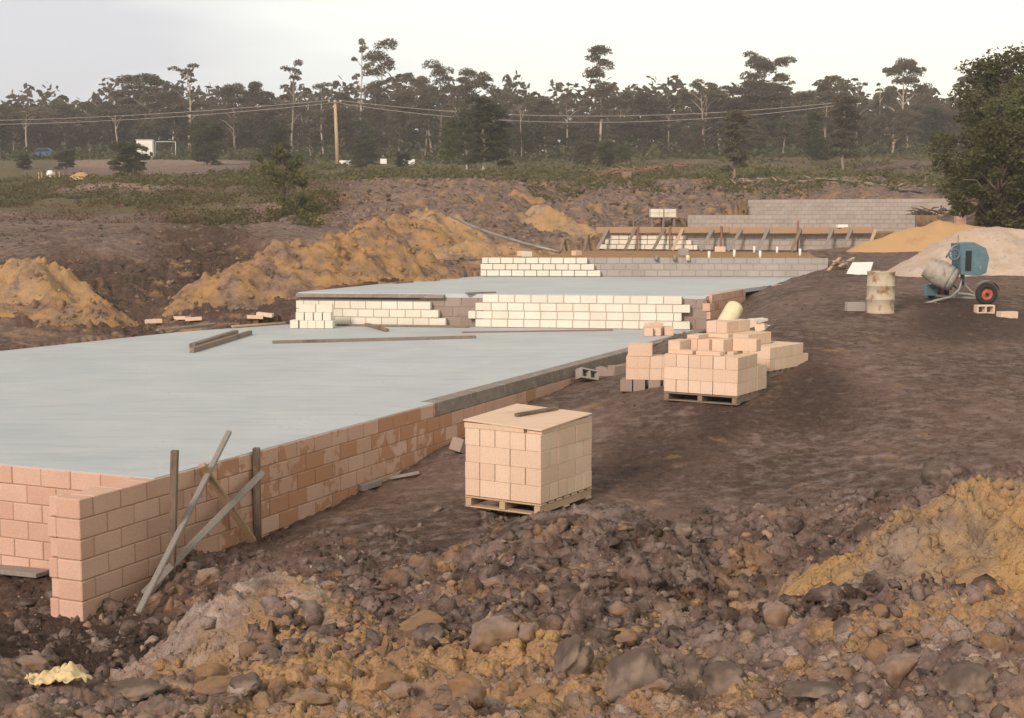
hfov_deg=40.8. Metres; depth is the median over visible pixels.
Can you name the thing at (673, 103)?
gum tree
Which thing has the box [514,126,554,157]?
gum tree
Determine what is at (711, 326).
concrete block
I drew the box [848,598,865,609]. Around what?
boulder
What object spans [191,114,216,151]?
gum tree
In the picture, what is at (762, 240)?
prop
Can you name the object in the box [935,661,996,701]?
boulder
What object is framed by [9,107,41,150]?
gum tree
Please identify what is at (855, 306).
hollow block
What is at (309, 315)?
concrete block
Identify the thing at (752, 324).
concrete block
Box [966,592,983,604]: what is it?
boulder
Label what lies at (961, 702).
loose stones
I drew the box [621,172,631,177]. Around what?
rubble lump
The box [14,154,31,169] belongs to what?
bush
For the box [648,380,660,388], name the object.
concrete block
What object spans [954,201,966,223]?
block pier
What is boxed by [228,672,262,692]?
boulder
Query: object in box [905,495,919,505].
boulder
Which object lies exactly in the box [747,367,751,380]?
concrete block
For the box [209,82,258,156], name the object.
gum tree
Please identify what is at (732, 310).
canister
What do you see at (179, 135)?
gum tree
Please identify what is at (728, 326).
concrete block
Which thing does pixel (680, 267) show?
retaining wall
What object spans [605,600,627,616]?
boulder
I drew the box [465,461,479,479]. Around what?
concrete block
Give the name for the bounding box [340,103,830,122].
power wire
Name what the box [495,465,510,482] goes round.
concrete block
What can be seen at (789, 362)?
concrete block
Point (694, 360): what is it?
concrete block
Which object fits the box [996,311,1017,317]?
concrete block
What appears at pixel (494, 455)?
concrete block
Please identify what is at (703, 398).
pallet
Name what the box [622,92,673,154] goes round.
gum tree
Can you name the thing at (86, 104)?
gum tree
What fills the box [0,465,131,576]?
block wall
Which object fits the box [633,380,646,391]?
concrete block
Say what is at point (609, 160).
shrub
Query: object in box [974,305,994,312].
hollow block
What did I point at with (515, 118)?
gum tree
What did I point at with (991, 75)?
tree
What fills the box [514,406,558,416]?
timber offcut
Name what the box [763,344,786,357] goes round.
concrete block
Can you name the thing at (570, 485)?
concrete block
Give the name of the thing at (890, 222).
retaining wall
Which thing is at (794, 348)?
concrete block
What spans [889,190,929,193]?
black pipe
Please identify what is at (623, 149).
shrub
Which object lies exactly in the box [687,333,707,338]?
concrete block
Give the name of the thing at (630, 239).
prop
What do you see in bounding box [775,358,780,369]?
concrete block
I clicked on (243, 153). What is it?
undergrowth
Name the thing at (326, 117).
gum tree
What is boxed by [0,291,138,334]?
spoil heap
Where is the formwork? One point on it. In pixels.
(755, 230)
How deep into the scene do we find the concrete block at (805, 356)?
23.32 m
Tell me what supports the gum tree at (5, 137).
on the ground at (826, 451)
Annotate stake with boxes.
[167,450,178,577]
[252,447,261,538]
[663,206,664,226]
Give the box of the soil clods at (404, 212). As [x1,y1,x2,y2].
[0,176,765,336]
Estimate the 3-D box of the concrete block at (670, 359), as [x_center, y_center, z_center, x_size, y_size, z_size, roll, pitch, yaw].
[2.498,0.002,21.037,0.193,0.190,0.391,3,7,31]
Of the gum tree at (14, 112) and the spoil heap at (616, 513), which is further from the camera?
the gum tree at (14, 112)
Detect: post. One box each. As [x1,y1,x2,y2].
[637,226,638,250]
[669,226,670,250]
[720,226,721,246]
[796,220,798,251]
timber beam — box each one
[189,330,237,347]
[190,330,251,352]
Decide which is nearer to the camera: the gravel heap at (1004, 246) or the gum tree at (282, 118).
the gravel heap at (1004, 246)
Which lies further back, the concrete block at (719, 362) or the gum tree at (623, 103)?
the gum tree at (623, 103)
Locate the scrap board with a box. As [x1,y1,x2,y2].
[836,225,847,227]
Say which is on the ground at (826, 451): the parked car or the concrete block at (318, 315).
the parked car
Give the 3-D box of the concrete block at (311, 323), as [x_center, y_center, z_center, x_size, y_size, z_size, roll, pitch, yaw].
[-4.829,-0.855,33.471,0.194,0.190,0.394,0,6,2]
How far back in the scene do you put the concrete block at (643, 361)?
22.53 m
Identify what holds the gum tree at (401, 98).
on the ground at (826, 451)
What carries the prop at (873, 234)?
on the ground at (826, 451)
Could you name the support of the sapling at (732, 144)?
on the ground at (826, 451)
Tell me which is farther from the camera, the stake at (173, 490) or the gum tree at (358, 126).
the gum tree at (358, 126)
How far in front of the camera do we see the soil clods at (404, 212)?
60.09 m
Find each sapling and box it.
[255,144,308,213]
[716,109,754,175]
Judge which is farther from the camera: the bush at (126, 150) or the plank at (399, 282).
the bush at (126, 150)
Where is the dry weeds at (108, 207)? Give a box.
[0,173,350,224]
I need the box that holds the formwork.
[596,226,872,233]
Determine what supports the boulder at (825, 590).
on the ground at (826, 451)
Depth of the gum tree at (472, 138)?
178.29 m
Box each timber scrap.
[827,257,840,270]
[838,257,854,266]
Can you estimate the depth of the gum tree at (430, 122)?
172.50 m
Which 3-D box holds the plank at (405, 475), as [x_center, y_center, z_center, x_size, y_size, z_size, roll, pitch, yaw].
[-1.439,1.558,18.474,0.398,0.109,0.090,0,6,0]
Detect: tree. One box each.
[0,104,28,149]
[0,105,31,142]
[0,119,18,158]
[4,114,46,151]
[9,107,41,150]
[23,123,61,151]
[28,111,60,151]
[36,113,90,133]
[48,103,83,135]
[49,119,80,150]
[74,101,97,150]
[85,124,108,154]
[86,101,134,154]
[94,108,135,153]
[103,131,137,150]
[112,73,175,139]
[119,112,139,140]
[130,128,155,152]
[147,113,169,156]
[152,105,197,154]
[154,130,174,154]
[156,84,187,153]
[166,63,207,147]
[185,120,223,164]
[186,100,218,115]
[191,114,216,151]
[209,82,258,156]
[209,121,226,152]
[213,104,243,154]
[223,127,253,149]
[240,81,280,148]
[265,98,338,150]
[278,123,294,156]
[279,59,310,151]
[282,122,315,155]
[295,120,320,155]
[308,110,342,158]
[311,82,333,153]
[322,106,356,156]
[323,108,342,157]
[333,89,353,144]
[341,119,375,150]
[351,38,374,119]
[356,110,378,145]
[362,38,402,150]
[363,80,389,149]
[364,105,390,148]
[381,88,422,150]
[391,72,432,156]
[402,129,427,151]
[409,101,440,155]
[417,76,438,154]
[418,122,447,150]
[421,59,454,146]
[438,110,455,141]
[438,118,460,169]
[441,67,500,153]
[443,120,480,155]
[444,98,466,158]
[449,108,474,169]
[460,96,504,169]
[480,127,516,150]
[481,106,514,170]
[506,95,534,155]
[506,123,523,154]
[511,110,538,154]
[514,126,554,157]
[517,97,564,153]
[533,114,558,157]
[543,125,571,150]
[548,96,588,156]
[561,128,574,155]
[565,117,602,148]
[582,45,615,140]
[582,128,607,147]
[591,115,609,137]
[598,118,638,150]
[604,96,633,117]
[613,117,633,147]
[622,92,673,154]
[633,126,649,152]
[654,94,681,150]
[662,122,685,151]
[662,129,675,146]
[675,88,732,144]
[677,78,727,150]
[681,120,707,155]
[688,106,724,145]
[704,112,725,152]
[709,79,797,151]
[715,117,762,152]
[717,85,743,153]
[739,50,796,148]
[752,112,780,149]
[770,119,805,150]
[773,119,794,152]
[774,77,795,144]
[783,89,828,136]
[795,75,861,145]
[798,111,827,154]
[822,122,851,147]
[823,95,865,168]
[826,113,849,153]
[831,106,872,149]
[850,78,870,145]
[860,110,924,152]
[870,57,934,150]
[871,82,887,116]
[871,128,899,151]
[890,109,922,148]
[896,103,936,148]
[912,109,961,149]
[914,106,943,146]
[925,42,1023,200]
[947,115,1023,228]
[949,104,969,140]
[952,74,1006,97]
[956,108,984,144]
[974,73,1023,224]
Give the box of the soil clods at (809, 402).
[355,274,1023,549]
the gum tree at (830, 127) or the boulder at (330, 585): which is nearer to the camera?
the boulder at (330, 585)
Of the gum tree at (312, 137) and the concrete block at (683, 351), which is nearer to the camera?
the concrete block at (683, 351)
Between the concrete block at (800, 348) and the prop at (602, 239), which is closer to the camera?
the concrete block at (800, 348)
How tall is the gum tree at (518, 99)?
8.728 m
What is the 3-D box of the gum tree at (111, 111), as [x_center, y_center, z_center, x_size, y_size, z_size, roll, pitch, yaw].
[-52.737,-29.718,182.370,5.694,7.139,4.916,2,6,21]
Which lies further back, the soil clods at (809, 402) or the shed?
the shed
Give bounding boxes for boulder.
[15,654,48,671]
[103,597,123,611]
[108,677,169,701]
[192,675,231,696]
[194,662,228,680]
[195,567,222,585]
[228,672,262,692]
[268,674,286,695]
[281,688,332,705]
[314,673,327,686]
[320,580,337,590]
[361,587,382,596]
[373,667,405,692]
[379,634,391,658]
[384,681,412,700]
[397,610,446,635]
[422,623,444,640]
[432,504,442,511]
[437,572,452,583]
[447,671,486,708]
[469,615,518,653]
[480,577,502,588]
[496,681,519,696]
[498,528,517,540]
[518,622,539,643]
[518,683,549,701]
[553,633,593,676]
[557,581,580,601]
[604,647,663,703]
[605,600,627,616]
[611,627,637,646]
[641,677,673,692]
[670,518,692,536]
[682,654,703,683]
[702,660,748,695]
[710,523,729,537]
[762,600,790,626]
[778,680,841,697]
[810,548,840,564]
[816,585,833,595]
[833,617,853,635]
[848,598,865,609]
[851,522,876,540]
[863,638,889,665]
[872,603,889,617]
[877,651,921,688]
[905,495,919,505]
[920,460,954,484]
[920,623,940,639]
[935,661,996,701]
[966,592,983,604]
[978,632,1010,655]
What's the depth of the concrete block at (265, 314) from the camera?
34.19 m
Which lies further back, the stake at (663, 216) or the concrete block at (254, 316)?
the stake at (663, 216)
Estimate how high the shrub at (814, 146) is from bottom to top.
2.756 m
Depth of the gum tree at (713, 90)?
174.89 m
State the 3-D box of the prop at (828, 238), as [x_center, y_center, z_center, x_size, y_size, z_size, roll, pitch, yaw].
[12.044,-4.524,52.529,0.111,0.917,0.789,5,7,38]
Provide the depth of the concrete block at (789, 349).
22.86 m
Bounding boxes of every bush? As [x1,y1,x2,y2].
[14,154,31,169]
[53,150,75,169]
[107,141,151,175]
[277,190,322,214]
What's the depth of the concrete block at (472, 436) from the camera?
15.49 m
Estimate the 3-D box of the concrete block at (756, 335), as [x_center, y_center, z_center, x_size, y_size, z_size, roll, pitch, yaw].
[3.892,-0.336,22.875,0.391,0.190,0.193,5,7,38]
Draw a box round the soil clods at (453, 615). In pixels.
[4,469,1022,682]
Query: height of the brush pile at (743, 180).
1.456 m
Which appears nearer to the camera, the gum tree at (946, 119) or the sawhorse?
the sawhorse
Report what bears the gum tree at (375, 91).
on the ground at (826, 451)
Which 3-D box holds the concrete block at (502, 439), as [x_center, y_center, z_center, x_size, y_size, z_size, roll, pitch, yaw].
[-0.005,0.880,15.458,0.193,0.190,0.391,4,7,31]
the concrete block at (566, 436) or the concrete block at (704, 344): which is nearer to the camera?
the concrete block at (566, 436)
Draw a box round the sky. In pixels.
[0,0,1023,155]
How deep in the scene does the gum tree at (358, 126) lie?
177.68 m
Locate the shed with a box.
[136,140,154,157]
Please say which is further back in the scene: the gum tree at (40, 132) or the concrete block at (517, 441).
the gum tree at (40, 132)
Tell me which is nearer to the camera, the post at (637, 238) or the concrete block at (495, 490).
the concrete block at (495, 490)
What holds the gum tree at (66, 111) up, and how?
on the ground at (826, 451)
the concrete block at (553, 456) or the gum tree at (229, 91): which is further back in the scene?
the gum tree at (229, 91)
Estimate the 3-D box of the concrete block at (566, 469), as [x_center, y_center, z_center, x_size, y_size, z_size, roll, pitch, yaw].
[0.538,1.249,15.626,0.193,0.190,0.391,4,7,32]
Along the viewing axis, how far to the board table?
39.39 m
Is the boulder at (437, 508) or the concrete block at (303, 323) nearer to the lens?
the boulder at (437, 508)
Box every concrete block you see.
[145,319,161,323]
[173,316,189,319]
[185,317,201,320]
[247,315,262,318]
[256,312,273,317]
[290,319,299,327]
[296,312,304,319]
[299,304,315,311]
[299,320,307,327]
[305,312,313,319]
[308,320,315,327]
[314,312,322,319]
[316,304,333,311]
[316,320,324,327]
[323,312,332,319]
[325,319,334,327]
[449,436,465,453]
[464,422,493,429]
[465,428,479,445]
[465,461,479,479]
[465,478,479,496]
[466,445,479,462]
[480,429,494,446]
[480,446,510,465]
[480,463,494,480]
[480,480,510,499]
[494,425,526,432]
[495,431,509,448]
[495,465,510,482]
[510,432,526,450]
[510,449,548,469]
[510,466,525,484]
[511,483,548,503]
[521,252,531,256]
[526,430,557,451]
[526,464,557,486]
[527,426,558,433]
[549,447,557,466]
[549,481,557,500]
[558,426,574,446]
[558,445,566,463]
[558,459,574,480]
[558,479,566,497]
[559,420,576,429]
[566,476,574,494]
[567,442,574,460]
[571,251,581,255]
[575,421,591,441]
[575,440,582,458]
[575,454,590,474]
[575,473,583,491]
[577,416,591,424]
[583,438,591,455]
[583,470,591,488]
[596,366,613,375]
[608,364,625,375]
[620,377,632,391]
[626,354,637,367]
[626,368,637,379]
[628,343,651,355]
[629,342,652,353]
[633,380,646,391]
[638,356,649,367]
[638,368,649,379]
[643,326,652,335]
[644,322,663,326]
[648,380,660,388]
[650,354,662,367]
[650,368,661,379]
[653,327,663,335]
[662,355,664,368]
[663,326,673,335]
[664,366,688,379]
[664,379,676,391]
[665,353,676,366]
[668,339,689,352]
[669,349,697,354]
[676,380,688,392]
[677,354,688,367]
[678,248,688,255]
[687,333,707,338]
[688,368,712,381]
[688,380,700,393]
[689,354,701,367]
[690,339,697,349]
[696,350,724,355]
[697,337,716,349]
[700,381,712,394]
[701,355,713,368]
[706,320,724,332]
[708,333,732,337]
[712,338,732,351]
[713,354,732,369]
[713,369,742,382]
[713,382,724,395]
[715,247,725,251]
[717,320,737,332]
[725,350,742,354]
[725,381,746,395]
[726,355,747,370]
[732,333,753,337]
[733,338,760,351]
[734,319,749,331]
[736,332,759,338]
[738,353,756,367]
[742,368,747,381]
[744,331,765,343]
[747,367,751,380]
[747,378,756,392]
[748,331,770,343]
[749,318,767,323]
[749,346,775,359]
[750,321,757,327]
[752,366,756,378]
[754,323,767,330]
[757,359,774,370]
[757,363,766,376]
[757,364,761,377]
[757,376,766,390]
[761,345,780,358]
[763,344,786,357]
[769,343,791,356]
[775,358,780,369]
[776,342,797,355]
[780,342,802,354]
[781,357,786,368]
[786,356,791,367]
[792,355,797,366]
[797,354,802,365]
[803,353,807,361]
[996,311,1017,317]
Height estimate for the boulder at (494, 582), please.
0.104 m
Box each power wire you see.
[0,100,328,120]
[0,103,328,124]
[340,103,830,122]
[341,100,830,115]
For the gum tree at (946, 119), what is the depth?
180.99 m
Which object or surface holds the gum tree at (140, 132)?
on the ground at (826, 451)
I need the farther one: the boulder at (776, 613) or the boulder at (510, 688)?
the boulder at (776, 613)
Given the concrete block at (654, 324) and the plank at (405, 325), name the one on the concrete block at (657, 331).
the concrete block at (654, 324)
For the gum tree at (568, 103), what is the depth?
197.84 m
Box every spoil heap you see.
[0,256,122,311]
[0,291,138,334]
[105,569,380,681]
[161,217,466,316]
[385,212,456,249]
[408,207,493,242]
[426,239,556,264]
[444,502,694,555]
[509,189,544,203]
[520,203,600,238]
[630,200,666,204]
[766,474,1023,599]
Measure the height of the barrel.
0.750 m
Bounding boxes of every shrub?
[257,126,292,161]
[347,139,381,167]
[394,153,412,167]
[571,140,598,164]
[593,139,617,161]
[599,152,614,166]
[612,144,631,162]
[804,137,830,160]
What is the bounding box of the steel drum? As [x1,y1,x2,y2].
[866,271,895,313]
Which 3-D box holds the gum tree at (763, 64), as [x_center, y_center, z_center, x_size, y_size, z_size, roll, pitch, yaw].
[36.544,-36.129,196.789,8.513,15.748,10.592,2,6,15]
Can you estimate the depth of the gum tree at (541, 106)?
186.40 m
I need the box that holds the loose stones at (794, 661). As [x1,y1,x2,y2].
[8,503,1021,717]
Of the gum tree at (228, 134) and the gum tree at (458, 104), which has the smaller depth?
the gum tree at (458, 104)
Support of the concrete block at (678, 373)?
on the concrete block at (669, 385)
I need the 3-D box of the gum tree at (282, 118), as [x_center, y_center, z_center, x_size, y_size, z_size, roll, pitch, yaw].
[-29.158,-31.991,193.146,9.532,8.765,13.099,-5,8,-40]
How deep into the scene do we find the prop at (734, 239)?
53.83 m
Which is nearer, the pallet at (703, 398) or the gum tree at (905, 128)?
the pallet at (703, 398)
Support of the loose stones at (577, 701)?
on the ground at (826, 451)
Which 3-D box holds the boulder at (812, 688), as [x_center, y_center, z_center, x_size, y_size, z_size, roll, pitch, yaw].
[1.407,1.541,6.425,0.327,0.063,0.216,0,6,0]
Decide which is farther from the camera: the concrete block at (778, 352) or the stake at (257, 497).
the concrete block at (778, 352)
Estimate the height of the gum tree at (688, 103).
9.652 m
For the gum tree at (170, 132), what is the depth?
209.62 m
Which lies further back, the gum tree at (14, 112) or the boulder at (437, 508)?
the gum tree at (14, 112)
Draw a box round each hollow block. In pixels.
[575,367,598,380]
[845,302,865,310]
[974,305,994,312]
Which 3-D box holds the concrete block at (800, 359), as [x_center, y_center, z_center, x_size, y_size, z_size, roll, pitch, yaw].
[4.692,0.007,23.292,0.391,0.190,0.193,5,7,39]
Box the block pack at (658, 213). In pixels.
[649,209,675,227]
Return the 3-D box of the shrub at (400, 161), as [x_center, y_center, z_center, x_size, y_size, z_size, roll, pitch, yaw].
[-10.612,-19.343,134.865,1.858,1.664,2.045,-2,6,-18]
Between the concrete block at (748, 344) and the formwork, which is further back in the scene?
the formwork
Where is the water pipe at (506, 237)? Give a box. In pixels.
[450,215,560,252]
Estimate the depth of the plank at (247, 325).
33.94 m
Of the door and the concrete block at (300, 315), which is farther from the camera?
the door
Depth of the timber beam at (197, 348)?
29.05 m
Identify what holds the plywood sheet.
on the concrete block at (569, 424)
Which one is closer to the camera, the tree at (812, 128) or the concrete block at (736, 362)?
the concrete block at (736, 362)
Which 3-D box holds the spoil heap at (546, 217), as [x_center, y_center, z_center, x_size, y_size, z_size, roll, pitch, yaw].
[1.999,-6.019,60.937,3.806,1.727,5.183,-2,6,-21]
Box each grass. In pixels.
[0,151,984,191]
[279,163,966,214]
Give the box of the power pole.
[328,100,340,163]
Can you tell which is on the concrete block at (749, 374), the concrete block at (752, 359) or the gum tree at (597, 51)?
the concrete block at (752, 359)
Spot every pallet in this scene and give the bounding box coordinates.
[465,487,591,514]
[664,389,766,404]
[766,367,795,377]
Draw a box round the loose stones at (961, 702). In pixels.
[7,577,1019,717]
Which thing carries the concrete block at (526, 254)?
on the ground at (826, 451)
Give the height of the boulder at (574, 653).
0.277 m
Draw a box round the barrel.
[46,170,53,176]
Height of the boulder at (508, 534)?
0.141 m
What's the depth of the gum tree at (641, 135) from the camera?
202.30 m
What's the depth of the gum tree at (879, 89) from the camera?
198.17 m
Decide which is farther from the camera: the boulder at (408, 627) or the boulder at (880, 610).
the boulder at (408, 627)
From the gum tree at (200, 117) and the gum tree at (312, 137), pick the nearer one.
the gum tree at (312, 137)
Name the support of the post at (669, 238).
on the ground at (826, 451)
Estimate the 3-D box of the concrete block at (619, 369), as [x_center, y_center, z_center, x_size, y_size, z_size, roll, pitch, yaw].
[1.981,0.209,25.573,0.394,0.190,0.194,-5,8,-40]
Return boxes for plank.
[0,564,48,577]
[156,320,236,330]
[231,322,284,327]
[272,335,475,343]
[337,324,469,326]
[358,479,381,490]
[365,323,388,330]
[390,471,419,479]
[392,281,413,283]
[438,255,472,259]
[462,329,612,332]
[465,291,495,293]
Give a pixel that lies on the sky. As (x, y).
(70, 45)
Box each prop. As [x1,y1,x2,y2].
[136,430,231,613]
[141,470,264,593]
[199,462,255,542]
[596,228,608,249]
[624,228,636,250]
[652,228,665,250]
[671,228,683,250]
[699,228,713,250]
[727,228,742,251]
[756,228,769,251]
[790,228,801,251]
[823,228,833,248]
[842,228,852,246]
[869,228,876,240]
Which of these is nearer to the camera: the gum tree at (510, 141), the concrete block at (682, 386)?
the concrete block at (682, 386)
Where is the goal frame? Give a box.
[155,141,175,154]
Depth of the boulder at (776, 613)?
8.24 m
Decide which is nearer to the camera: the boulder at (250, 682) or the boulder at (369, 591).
the boulder at (250, 682)
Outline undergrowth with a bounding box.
[0,131,972,162]
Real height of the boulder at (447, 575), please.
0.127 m
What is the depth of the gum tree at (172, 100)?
178.14 m
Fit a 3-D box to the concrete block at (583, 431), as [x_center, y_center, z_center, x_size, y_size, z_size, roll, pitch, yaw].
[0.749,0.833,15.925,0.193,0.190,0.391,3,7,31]
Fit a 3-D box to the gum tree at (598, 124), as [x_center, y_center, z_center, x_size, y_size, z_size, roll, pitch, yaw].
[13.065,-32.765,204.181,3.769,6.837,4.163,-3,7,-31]
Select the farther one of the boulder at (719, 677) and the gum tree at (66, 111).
the gum tree at (66, 111)
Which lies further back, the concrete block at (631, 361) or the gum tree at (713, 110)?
the gum tree at (713, 110)
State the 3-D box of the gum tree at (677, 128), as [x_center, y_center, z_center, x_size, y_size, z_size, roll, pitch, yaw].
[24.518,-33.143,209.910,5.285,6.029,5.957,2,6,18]
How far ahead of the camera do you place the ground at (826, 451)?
18.08 m
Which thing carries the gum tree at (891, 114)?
on the ground at (826, 451)
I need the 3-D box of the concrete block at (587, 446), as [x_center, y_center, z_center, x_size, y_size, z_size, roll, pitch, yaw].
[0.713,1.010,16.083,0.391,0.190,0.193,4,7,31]
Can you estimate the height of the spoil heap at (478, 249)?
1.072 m
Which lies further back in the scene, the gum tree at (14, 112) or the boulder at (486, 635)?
the gum tree at (14, 112)
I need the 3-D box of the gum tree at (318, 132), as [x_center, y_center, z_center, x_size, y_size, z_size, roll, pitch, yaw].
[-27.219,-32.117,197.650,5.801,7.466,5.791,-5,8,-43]
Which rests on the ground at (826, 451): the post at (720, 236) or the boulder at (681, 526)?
the post at (720, 236)
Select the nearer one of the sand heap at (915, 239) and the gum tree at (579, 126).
the sand heap at (915, 239)
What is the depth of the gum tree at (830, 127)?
182.77 m
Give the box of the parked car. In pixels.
[31,148,55,156]
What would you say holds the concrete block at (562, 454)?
on the concrete block at (566, 469)
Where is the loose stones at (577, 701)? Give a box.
[186,571,1019,717]
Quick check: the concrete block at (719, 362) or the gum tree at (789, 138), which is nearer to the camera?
the concrete block at (719, 362)
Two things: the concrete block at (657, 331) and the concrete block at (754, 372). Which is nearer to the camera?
the concrete block at (754, 372)
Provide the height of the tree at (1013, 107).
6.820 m
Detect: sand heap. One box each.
[70,172,91,179]
[846,220,988,251]
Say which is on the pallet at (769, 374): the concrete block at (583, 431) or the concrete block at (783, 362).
the concrete block at (783, 362)
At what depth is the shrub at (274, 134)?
147.97 m
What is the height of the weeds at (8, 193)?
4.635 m
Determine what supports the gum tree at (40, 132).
on the ground at (826, 451)
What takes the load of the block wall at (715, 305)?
on the ground at (826, 451)
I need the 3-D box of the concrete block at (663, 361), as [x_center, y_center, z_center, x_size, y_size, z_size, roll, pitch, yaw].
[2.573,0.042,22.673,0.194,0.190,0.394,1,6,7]
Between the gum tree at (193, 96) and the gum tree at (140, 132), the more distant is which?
the gum tree at (140, 132)
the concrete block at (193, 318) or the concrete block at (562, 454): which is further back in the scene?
the concrete block at (193, 318)
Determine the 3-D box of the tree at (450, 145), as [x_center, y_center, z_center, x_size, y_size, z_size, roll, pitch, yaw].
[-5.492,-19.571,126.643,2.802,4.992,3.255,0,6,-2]
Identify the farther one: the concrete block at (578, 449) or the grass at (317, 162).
the grass at (317, 162)
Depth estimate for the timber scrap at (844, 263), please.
41.64 m
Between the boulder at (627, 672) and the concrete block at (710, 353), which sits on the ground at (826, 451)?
the boulder at (627, 672)
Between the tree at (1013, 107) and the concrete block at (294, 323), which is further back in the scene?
the tree at (1013, 107)
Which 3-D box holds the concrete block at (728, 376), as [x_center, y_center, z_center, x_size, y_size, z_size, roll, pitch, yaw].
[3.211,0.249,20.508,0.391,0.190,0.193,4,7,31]
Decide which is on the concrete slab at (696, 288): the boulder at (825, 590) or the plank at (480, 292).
the plank at (480, 292)
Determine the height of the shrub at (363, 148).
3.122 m
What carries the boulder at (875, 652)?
on the ground at (826, 451)
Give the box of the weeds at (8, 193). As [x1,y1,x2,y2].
[0,164,339,227]
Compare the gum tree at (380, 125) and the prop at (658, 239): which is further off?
the gum tree at (380, 125)
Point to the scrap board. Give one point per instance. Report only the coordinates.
(840, 226)
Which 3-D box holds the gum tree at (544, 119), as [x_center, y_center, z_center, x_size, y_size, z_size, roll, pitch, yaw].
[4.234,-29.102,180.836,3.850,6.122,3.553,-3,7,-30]
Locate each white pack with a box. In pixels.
[339,160,350,164]
[380,159,386,163]
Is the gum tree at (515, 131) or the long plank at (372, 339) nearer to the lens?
the long plank at (372, 339)
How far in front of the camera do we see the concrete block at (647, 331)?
31.09 m
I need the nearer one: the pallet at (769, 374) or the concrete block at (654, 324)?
the pallet at (769, 374)
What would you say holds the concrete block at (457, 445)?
on the ground at (826, 451)
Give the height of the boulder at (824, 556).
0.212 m
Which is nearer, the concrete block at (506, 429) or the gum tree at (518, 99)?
the concrete block at (506, 429)
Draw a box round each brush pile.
[582,160,700,177]
[730,175,936,187]
[848,161,929,173]
[905,205,974,218]
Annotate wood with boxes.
[0,68,1003,158]
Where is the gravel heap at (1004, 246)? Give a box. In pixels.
[888,226,1023,276]
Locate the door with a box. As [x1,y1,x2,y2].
[144,143,148,153]
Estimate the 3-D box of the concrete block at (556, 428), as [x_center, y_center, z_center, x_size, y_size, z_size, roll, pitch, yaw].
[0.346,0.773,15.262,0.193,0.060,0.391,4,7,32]
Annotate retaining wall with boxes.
[296,293,706,329]
[481,257,827,276]
[599,230,873,250]
[688,215,915,230]
[748,199,951,214]
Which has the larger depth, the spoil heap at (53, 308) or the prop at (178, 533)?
the spoil heap at (53, 308)
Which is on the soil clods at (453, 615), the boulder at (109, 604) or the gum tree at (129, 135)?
the boulder at (109, 604)
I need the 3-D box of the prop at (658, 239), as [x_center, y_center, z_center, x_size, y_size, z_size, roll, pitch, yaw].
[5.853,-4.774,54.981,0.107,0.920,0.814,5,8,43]
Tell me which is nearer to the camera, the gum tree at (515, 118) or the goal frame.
the goal frame
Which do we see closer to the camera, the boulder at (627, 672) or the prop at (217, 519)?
the boulder at (627, 672)
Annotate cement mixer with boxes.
[921,235,1000,304]
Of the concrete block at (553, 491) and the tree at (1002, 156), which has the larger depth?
the tree at (1002, 156)
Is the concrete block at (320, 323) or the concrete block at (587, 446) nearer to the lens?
the concrete block at (587, 446)
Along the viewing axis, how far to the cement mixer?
30.73 m
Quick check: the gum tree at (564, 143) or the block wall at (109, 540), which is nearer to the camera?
the block wall at (109, 540)
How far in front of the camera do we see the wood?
218.65 m
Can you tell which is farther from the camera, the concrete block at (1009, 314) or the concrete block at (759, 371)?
the concrete block at (1009, 314)
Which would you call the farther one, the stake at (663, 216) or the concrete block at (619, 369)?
the stake at (663, 216)
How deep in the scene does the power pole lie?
148.16 m
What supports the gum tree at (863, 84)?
on the ground at (826, 451)
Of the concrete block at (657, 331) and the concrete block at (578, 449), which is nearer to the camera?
the concrete block at (578, 449)
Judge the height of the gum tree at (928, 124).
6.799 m
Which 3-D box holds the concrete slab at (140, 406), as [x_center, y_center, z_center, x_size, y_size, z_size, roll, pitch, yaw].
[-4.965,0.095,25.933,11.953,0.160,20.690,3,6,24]
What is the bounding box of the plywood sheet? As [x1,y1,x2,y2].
[463,404,591,430]
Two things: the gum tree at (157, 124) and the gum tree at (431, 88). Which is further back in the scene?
the gum tree at (431, 88)
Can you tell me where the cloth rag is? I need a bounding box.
[24,661,92,685]
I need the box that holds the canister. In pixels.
[718,301,742,319]
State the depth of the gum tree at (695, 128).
169.55 m
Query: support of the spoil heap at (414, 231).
on the ground at (826, 451)
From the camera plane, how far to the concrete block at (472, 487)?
15.55 m
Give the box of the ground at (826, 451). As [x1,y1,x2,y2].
[0,155,1023,717]
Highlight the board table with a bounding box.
[846,262,872,274]
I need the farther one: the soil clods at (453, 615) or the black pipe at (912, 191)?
the black pipe at (912, 191)
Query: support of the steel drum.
on the ground at (826, 451)
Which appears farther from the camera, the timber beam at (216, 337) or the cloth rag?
the timber beam at (216, 337)
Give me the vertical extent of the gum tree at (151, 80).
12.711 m
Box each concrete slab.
[0,324,704,478]
[298,276,792,299]
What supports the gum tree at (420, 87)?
on the ground at (826, 451)
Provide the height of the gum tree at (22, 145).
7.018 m
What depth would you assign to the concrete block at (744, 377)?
20.56 m
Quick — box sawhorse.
[558,233,591,250]
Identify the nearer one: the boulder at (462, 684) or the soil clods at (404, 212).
the boulder at (462, 684)
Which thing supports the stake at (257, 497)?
on the ground at (826, 451)
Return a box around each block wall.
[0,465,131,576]
[47,329,705,621]
[702,288,745,320]
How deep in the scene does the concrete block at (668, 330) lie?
31.22 m
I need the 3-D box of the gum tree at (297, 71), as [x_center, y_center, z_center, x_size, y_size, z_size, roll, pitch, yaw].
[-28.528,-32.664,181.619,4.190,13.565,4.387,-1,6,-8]
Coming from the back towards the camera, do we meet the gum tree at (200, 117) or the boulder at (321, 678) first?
the gum tree at (200, 117)
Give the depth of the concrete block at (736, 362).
20.38 m

